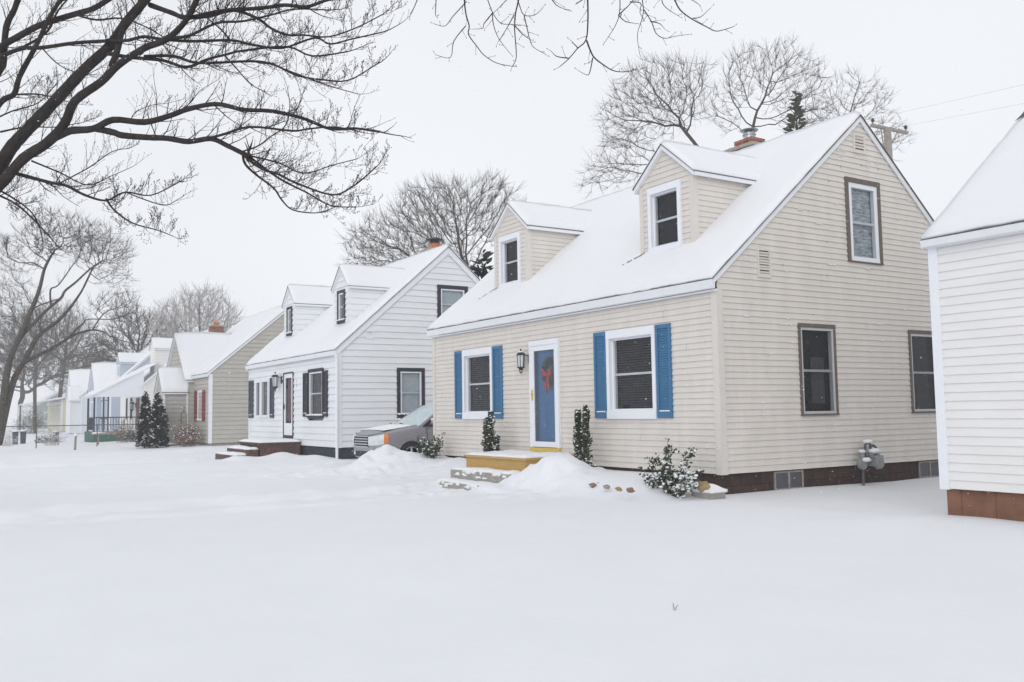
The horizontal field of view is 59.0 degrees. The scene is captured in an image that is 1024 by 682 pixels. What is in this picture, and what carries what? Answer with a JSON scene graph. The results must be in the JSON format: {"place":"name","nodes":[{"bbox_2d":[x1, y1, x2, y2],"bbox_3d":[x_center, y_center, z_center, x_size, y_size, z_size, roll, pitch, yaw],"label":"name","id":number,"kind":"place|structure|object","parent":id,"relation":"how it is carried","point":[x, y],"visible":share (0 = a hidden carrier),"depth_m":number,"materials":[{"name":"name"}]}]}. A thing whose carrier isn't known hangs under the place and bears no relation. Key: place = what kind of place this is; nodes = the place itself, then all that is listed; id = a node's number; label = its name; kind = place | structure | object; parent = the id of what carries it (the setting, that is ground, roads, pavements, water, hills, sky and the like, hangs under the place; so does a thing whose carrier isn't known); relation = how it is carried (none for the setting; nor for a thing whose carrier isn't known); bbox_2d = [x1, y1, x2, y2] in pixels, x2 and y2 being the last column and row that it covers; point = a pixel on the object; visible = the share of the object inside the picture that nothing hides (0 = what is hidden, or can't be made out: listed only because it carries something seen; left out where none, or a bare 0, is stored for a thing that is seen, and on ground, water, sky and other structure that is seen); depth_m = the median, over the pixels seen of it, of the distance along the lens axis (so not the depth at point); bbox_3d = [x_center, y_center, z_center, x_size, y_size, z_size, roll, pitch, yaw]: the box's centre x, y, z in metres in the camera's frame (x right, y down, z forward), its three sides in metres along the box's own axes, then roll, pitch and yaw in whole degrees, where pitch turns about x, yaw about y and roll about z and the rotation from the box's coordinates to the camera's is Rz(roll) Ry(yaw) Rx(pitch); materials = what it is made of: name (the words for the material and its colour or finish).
{"place":"outdoors","nodes":[
{"label":"outdoors","id":0,"kind":"place"},
{"bbox_2d":[1,1,1021,661],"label":"falling snow","id":1,"kind":"structure","parent":0,"point":[455,291],"depth_m":10.55,"materials":[{"name":"white snow"}]},
{"bbox_2d":[0,423,1023,681],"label":"snowy ground","id":2,"kind":"structure","parent":0,"point":[292,575],"depth_m":8.03,"materials":[{"name":"white snow"}]},
{"bbox_2d":[2,430,19,445],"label":"thin bush","id":3,"kind":"object","parent":2,"relation":"on","point":[8,440],"visible":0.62,"depth_m":49.09,"materials":[{"name":"grey plant"}]},
{"bbox_2d":[12,430,18,444],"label":"garbage bin","id":4,"kind":"object","parent":2,"relation":"on","point":[15,432],"visible":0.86,"depth_m":51.85,"materials":[{"name":"grey plastic"}]},
{"bbox_2d":[20,430,26,443],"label":"garbage bin","id":5,"kind":"object","parent":2,"relation":"on","point":[22,438],"visible":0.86,"depth_m":52.84,"materials":[{"name":"grey plastic"}]},
{"bbox_2d":[10,404,50,433],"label":"bush","id":6,"kind":"object","parent":2,"relation":"on","point":[32,419],"visible":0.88,"depth_m":86.84,"materials":[{"name":"grey plant"}]},
{"bbox_2d":[17,393,65,432],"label":"yellow house","id":7,"kind":"structure","parent":2,"relation":"on","point":[57,411],"depth_m":93.44,"materials":[{"name":"concrete"}]},
{"bbox_2d":[17,386,66,428],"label":"grey green house","id":8,"kind":"structure","parent":2,"relation":"on","point":[42,407],"depth_m":121.44,"materials":[{"name":"concrete"}]},
{"bbox_2d":[0,304,87,432],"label":"bare tree","id":9,"kind":"object","parent":2,"relation":"on","point":[34,351],"visible":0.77,"depth_m":87.90,"materials":[{"name":"grey plant"}]},
{"bbox_2d":[34,435,60,442],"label":"dark bush","id":10,"kind":"object","parent":2,"relation":"on","point":[41,441],"visible":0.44,"depth_m":53.44,"materials":[{"name":"grey plant"}]},
{"bbox_2d":[38,426,69,445],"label":"snowy bush","id":11,"kind":"object","parent":2,"relation":"on","point":[51,439],"visible":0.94,"depth_m":48.33,"materials":[{"name":"white snow"}]},
{"bbox_2d":[0,300,116,429],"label":"bare tree","id":12,"kind":"object","parent":2,"relation":"on","point":[23,391],"visible":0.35,"depth_m":114.31,"materials":[{"name":"grey plant"}]},
{"bbox_2d":[17,294,116,397],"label":"bare tree","id":13,"kind":"object","parent":2,"relation":"on","point":[63,365],"visible":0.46,"depth_m":97.81,"materials":[{"name":"grey plant"}]},
{"bbox_2d":[0,424,135,447],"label":"wire fence","id":14,"kind":"object","parent":2,"relation":"on","point":[36,426],"visible":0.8,"depth_m":45.02,"materials":[{"name":"grey metal"}]},
{"bbox_2d":[0,202,144,445],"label":"leaning tree","id":15,"kind":"object","parent":2,"relation":"on","point":[7,389],"visible":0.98,"depth_m":39.89,"materials":[{"name":"brown plant"}]},
{"bbox_2d":[74,433,77,449],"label":"fence stake","id":16,"kind":"object","parent":2,"relation":"on","point":[75,439],"visible":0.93,"depth_m":41.58,"materials":[{"name":"grey wood"}]},
{"bbox_2d":[65,369,89,433],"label":"white house","id":17,"kind":"structure","parent":2,"relation":"on","point":[77,388],"depth_m":78.69,"materials":[{"name":"concrete"}]},
{"bbox_2d":[91,432,105,444],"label":"bird table","id":18,"kind":"object","parent":2,"relation":"on","point":[99,433],"visible":0.81,"depth_m":48.34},
{"bbox_2d":[87,345,149,430],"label":"blue house","id":19,"kind":"structure","parent":2,"relation":"on","point":[101,373],"depth_m":67.90,"materials":[{"name":"wood"}]},
{"bbox_2d":[107,416,134,442],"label":"bush","id":20,"kind":"object","parent":2,"relation":"on","point":[123,433],"visible":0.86,"depth_m":50.75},
{"bbox_2d":[124,430,136,441],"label":"green hedge bush","id":21,"kind":"object","parent":2,"relation":"on","point":[133,437],"visible":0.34,"depth_m":50.64,"materials":[{"name":"green plant"}]},
{"bbox_2d":[79,299,188,369],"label":"bare tree","id":22,"kind":"object","parent":2,"relation":"on","point":[128,335],"visible":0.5,"depth_m":74.25,"materials":[{"name":"grey plant"}]},
{"bbox_2d":[134,391,150,447],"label":"arborvitae","id":23,"kind":"object","parent":2,"relation":"on","point":[143,419],"visible":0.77,"depth_m":41.81,"materials":[{"name":"green plant"}]},
{"bbox_2d":[84,330,208,441],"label":"porch house","id":24,"kind":"structure","parent":2,"relation":"on","point":[127,391],"depth_m":54.61,"materials":[{"name":"wood"}]},
{"bbox_2d":[136,398,139,429],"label":"door","id":25,"kind":"structure","parent":24,"relation":"in","point":[137,399],"depth_m":55.81,"materials":[{"name":"red wood"}]},
{"bbox_2d":[146,392,169,447],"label":"arborvitae","id":26,"kind":"object","parent":2,"relation":"on","point":[158,431],"visible":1,"depth_m":41.58,"materials":[{"name":"green plant"}]},
{"bbox_2d":[170,420,203,446],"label":"leafy bush","id":27,"kind":"object","parent":2,"relation":"on","point":[190,437],"visible":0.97,"depth_m":41.32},
{"bbox_2d":[145,278,246,337],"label":"frosty tree","id":28,"kind":"object","parent":2,"relation":"on","point":[191,313],"visible":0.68,"depth_m":61.45,"materials":[{"name":"grey plant"}]},
{"bbox_2d":[0,0,413,267],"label":"maple tree","id":29,"kind":"object","parent":2,"relation":"on","point":[16,141],"visible":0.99,"depth_m":10.88,"materials":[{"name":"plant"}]},
{"bbox_2d":[153,305,283,445],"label":"greige house","id":30,"kind":"structure","parent":2,"relation":"on","point":[218,349],"depth_m":42.95,"materials":[{"name":"wood"}]},
{"bbox_2d":[196,390,201,420],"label":"window","id":31,"kind":"structure","parent":30,"relation":"in","point":[200,391],"depth_m":42.86,"materials":[{"name":"white glass"}]},
{"bbox_2d":[215,438,300,459],"bbox_3d":[-8.707,3.851,30.942,2.195,1.000,2.550,2,-5,-32],"label":"brick stoop","id":32,"kind":"object","parent":2,"relation":"on","point":[255,448],"visible":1,"depth_m":30.21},
{"bbox_2d":[245,237,479,459],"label":"white house","id":33,"kind":"structure","parent":2,"relation":"on","point":[304,383],"depth_m":29.68,"materials":[{"name":"white clapboard siding"},{"name":"snow"},{"name":"shingle"}]},
{"bbox_2d":[254,379,259,417],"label":"window","id":34,"kind":"structure","parent":33,"relation":"in","point":[257,385],"depth_m":35.06,"materials":[{"name":"white glass"}]},
{"bbox_2d":[259,378,268,417],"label":"window","id":35,"kind":"structure","parent":33,"relation":"in","point":[264,386],"depth_m":34.42,"materials":[{"name":"white glass"}]},
{"bbox_2d":[283,372,293,437],"bbox_3d":[-7.815,2.251,31.795,0.219,2.305,1.060,2,-5,-32],"label":"door","id":36,"kind":"structure","parent":33,"relation":"in","point":[288,398],"depth_m":31.97,"materials":[{"name":"white glass"}]},
{"bbox_2d":[286,306,292,335],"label":"window","id":37,"kind":"structure","parent":33,"relation":"in","point":[289,320],"depth_m":34.48,"materials":[{"name":"white glass"}]},
{"bbox_2d":[306,368,323,418],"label":"window","id":38,"kind":"structure","parent":33,"relation":"in","point":[314,375],"depth_m":29.77,"materials":[{"name":"grey glass"}]},
{"bbox_2d":[336,289,345,323],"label":"window","id":39,"kind":"structure","parent":33,"relation":"in","point":[341,299],"depth_m":30.11,"materials":[{"name":"white glass"}]},
{"bbox_2d":[397,368,424,417],"bbox_3d":[-3.259,1.673,29.227,1.018,1.610,0.240,2,-5,-32],"label":"window","id":40,"kind":"structure","parent":33,"relation":"in","point":[410,381],"depth_m":29.30,"materials":[{"name":"grey glass"}]},
{"bbox_2d":[437,284,467,317],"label":"window","id":41,"kind":"structure","parent":33,"relation":"in","point":[447,296],"depth_m":30.28,"materials":[{"name":"grey glass"}]},
{"bbox_2d":[352,405,432,456],"bbox_3d":[-1.948,2.661,26.154,5.177,1.735,2.342,2,-5,-32],"label":"minivan","id":42,"kind":"object","parent":2,"relation":"on","point":[366,440],"visible":0.41,"depth_m":24.69,"materials":[{"name":"paint"}]},
{"bbox_2d":[415,432,445,457],"bbox_3d":[-1.960,2.516,21.522,1.007,0.697,0.706,-4,-6,38],"label":"holly shrub","id":43,"kind":"object","parent":2,"relation":"on","point":[433,448],"visible":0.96,"depth_m":21.49,"materials":[{"name":"green plant"}]},
{"bbox_2d":[335,163,527,266],"bbox_3d":[-3.525,-1.603,39.795,8.828,12.323,5.384,-2,-5,11],"label":"bare tree","id":44,"kind":"object","parent":2,"relation":"on","point":[436,223],"visible":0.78,"depth_m":39.49,"materials":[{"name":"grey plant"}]},
{"bbox_2d":[469,249,493,278],"bbox_3d":[-1.039,0.274,32.834,4.794,7.228,5.687,-2,-5,19],"label":"spruce tree","id":45,"kind":"object","parent":2,"relation":"on","point":[478,271],"depth_m":32.88,"materials":[{"name":"green plant"}]},
{"bbox_2d":[480,411,500,451],"bbox_3d":[-0.454,2.141,19.309,0.321,1.301,0.691,2,-5,-32],"label":"holly shrub","id":46,"kind":"object","parent":2,"relation":"on","point":[491,442],"visible":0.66,"depth_m":19.29,"materials":[{"name":"green plant"}]},
{"bbox_2d":[437,449,572,490],"bbox_3d":[-0.184,2.609,17.832,1.820,0.829,2.320,2,-5,-32],"label":"front stoop","id":47,"kind":"object","parent":2,"relation":"on","point":[493,467],"visible":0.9,"depth_m":17.57,"materials":[{"name":"yellow wood"}]},
{"bbox_2d":[409,0,736,74],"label":"overhanging tree","id":48,"kind":"object","parent":2,"relation":"on","point":[587,20],"visible":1,"depth_m":6.30,"materials":[{"name":"brown plant"}]},
{"bbox_2d":[572,405,592,465],"bbox_3d":[1.275,1.797,16.569,0.258,1.273,0.485,2,-5,-32],"label":"holly shrub","id":49,"kind":"object","parent":2,"relation":"on","point":[582,431],"visible":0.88,"depth_m":16.48,"materials":[{"name":"green plant"}]},
{"bbox_2d":[626,487,634,492],"bbox_3d":[1.821,2.287,13.879,0.144,0.084,0.127,-2,-5,10],"label":"stone","id":50,"kind":"object","parent":2,"relation":"on","point":[630,490],"visible":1,"depth_m":13.84,"materials":[{"name":"beige stone"}]},
{"bbox_2d":[574,46,721,199],"bbox_3d":[4.872,-3.423,32.295,5.572,14.544,4.273,2,-5,-32],"label":"bare tree","id":51,"kind":"object","parent":2,"relation":"on","point":[680,124],"visible":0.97,"depth_m":32.56,"materials":[{"name":"grey plant"}]},
{"bbox_2d":[638,438,704,498],"bbox_3d":[2.475,2.010,14.216,0.630,0.968,1.505,2,-5,-32],"label":"holly shrub","id":52,"kind":"object","parent":2,"relation":"on","point":[669,480],"visible":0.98,"depth_m":14.03,"materials":[{"name":"green plant"}]},
{"bbox_2d":[426,111,938,494],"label":"beige house","id":53,"kind":"structure","parent":2,"relation":"on","point":[805,281],"depth_m":16.36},
{"bbox_2d":[462,346,493,418],"bbox_3d":[-0.733,0.974,20.660,0.198,1.607,1.342,2,-5,-32],"label":"window","id":54,"kind":"structure","parent":53,"relation":"in","point":[476,403],"depth_m":20.85,"materials":[{"name":"white glass"}]},
{"bbox_2d":[499,231,520,288],"bbox_3d":[0.000,-1.874,21.149,0.188,1.235,0.895,2,-5,-32],"label":"window","id":55,"kind":"structure","parent":53,"relation":"in","point":[509,250],"depth_m":21.31,"materials":[{"name":"white glass"}]},
{"bbox_2d":[528,338,561,451],"bbox_3d":[0.695,1.111,18.341,0.224,2.273,1.040,2,-5,-32],"label":"door","id":56,"kind":"structure","parent":53,"relation":"in","point":[544,404],"depth_m":18.45,"materials":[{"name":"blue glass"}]},
{"bbox_2d":[541,356,553,389],"bbox_3d":[0.767,0.634,18.294,0.107,0.710,0.665,2,-5,-32],"label":"wreath","id":57,"kind":"object","parent":56,"relation":"attached to","point":[546,378],"visible":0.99,"depth_m":18.31,"materials":[{"name":"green plant"}]},
{"bbox_2d":[605,325,658,418],"bbox_3d":[2.162,0.575,16.086,0.198,1.607,1.341,2,-5,-32],"label":"window","id":58,"kind":"structure","parent":53,"relation":"in","point":[631,380],"depth_m":16.20,"materials":[{"name":"black glass"}]},
{"bbox_2d":[647,179,682,252],"bbox_3d":[2.851,-2.267,16.645,0.188,1.235,0.885,2,-5,-32],"label":"window","id":59,"kind":"structure","parent":53,"relation":"in","point":[664,212],"depth_m":16.76,"materials":[{"name":"white glass"}]},
{"bbox_2d":[773,470,803,490],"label":"basement window","id":60,"kind":"structure","parent":53,"relation":"in","point":[793,479],"depth_m":14.98,"materials":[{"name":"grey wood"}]},
{"bbox_2d":[797,323,839,415],"bbox_3d":[5.224,0.491,15.549,0.951,1.567,0.147,2,-5,-32],"label":"window","id":61,"kind":"structure","parent":53,"relation":"in","point":[814,340],"depth_m":15.63,"materials":[{"name":"glass"}]},
{"bbox_2d":[844,176,883,264],"bbox_3d":[6.378,-2.174,16.512,0.987,1.540,0.147,2,-5,-32],"label":"window","id":62,"kind":"structure","parent":53,"relation":"in","point":[862,195],"depth_m":16.59,"materials":[{"name":"grey glass"}]},
{"bbox_2d":[857,439,883,485],"bbox_3d":[6.265,2.248,15.854,0.592,1.045,0.285,2,-5,-32],"label":"gas meter","id":63,"kind":"object","parent":53,"relation":"attached to","point":[864,460],"visible":0.98,"depth_m":15.80,"materials":[{"name":"grey metal"}]},
{"bbox_2d":[907,330,935,412],"bbox_3d":[7.803,0.583,17.174,0.955,1.557,0.147,2,-5,-32],"label":"window","id":64,"kind":"structure","parent":53,"relation":"in","point":[922,386],"depth_m":17.21,"materials":[{"name":"glass"}]},
{"bbox_2d":[918,460,938,477],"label":"basement window","id":65,"kind":"structure","parent":53,"relation":"in","point":[927,469],"depth_m":17.05,"materials":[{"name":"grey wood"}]},
{"bbox_2d":[689,483,727,499],"bbox_3d":[3.003,2.394,13.918,0.361,0.410,0.523,2,-5,-32],"label":"edging block","id":66,"kind":"object","parent":2,"relation":"on","point":[717,491],"depth_m":13.76,"materials":[{"name":"concrete"}]},
{"bbox_2d":[697,481,710,491],"bbox_3d":[2.901,2.226,13.793,0.224,0.180,0.232,2,-5,-32],"label":"rock","id":67,"kind":"object","parent":66,"relation":"on","point":[703,486],"visible":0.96,"depth_m":13.74,"materials":[{"name":"beige stone"}]},
{"bbox_2d":[706,29,843,136],"bbox_3d":[9.915,-3.965,34.456,5.243,15.794,2.987,0,-5,-10],"label":"bare tree","id":68,"kind":"object","parent":2,"relation":"on","point":[770,90],"visible":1,"depth_m":34.92,"materials":[{"name":"grey plant"}]},
{"bbox_2d":[782,91,807,133],"bbox_3d":[11.289,-4.316,35.731,4.380,11.448,4.262,-5,-6,39],"label":"spruce tree","id":69,"kind":"object","parent":2,"relation":"on","point":[795,126],"depth_m":36.00,"materials":[{"name":"green plant"}]},
{"bbox_2d":[803,63,916,160],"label":"bare tree","id":70,"kind":"object","parent":2,"relation":"on","point":[868,103],"visible":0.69,"depth_m":41.88,"materials":[{"name":"grey plant"}]},
{"bbox_2d":[870,118,908,159],"bbox_3d":[13.358,-1.744,31.061,2.013,11.936,0.414,2,-5,-32],"label":"utility pole","id":71,"kind":"object","parent":2,"relation":"on","point":[887,142],"visible":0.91,"depth_m":31.14,"materials":[{"name":"brown wood"}]},
{"bbox_2d":[920,112,1023,521],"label":"white corner house","id":72,"kind":"structure","parent":2,"relation":"on","point":[972,255],"depth_m":10.73,"materials":[{"name":"white wood"}]},
{"bbox_2d":[0,0,1023,422],"label":"sky","id":73,"kind":"structure","parent":0,"point":[557,124],"materials":[{"name":"white"}]}
]}

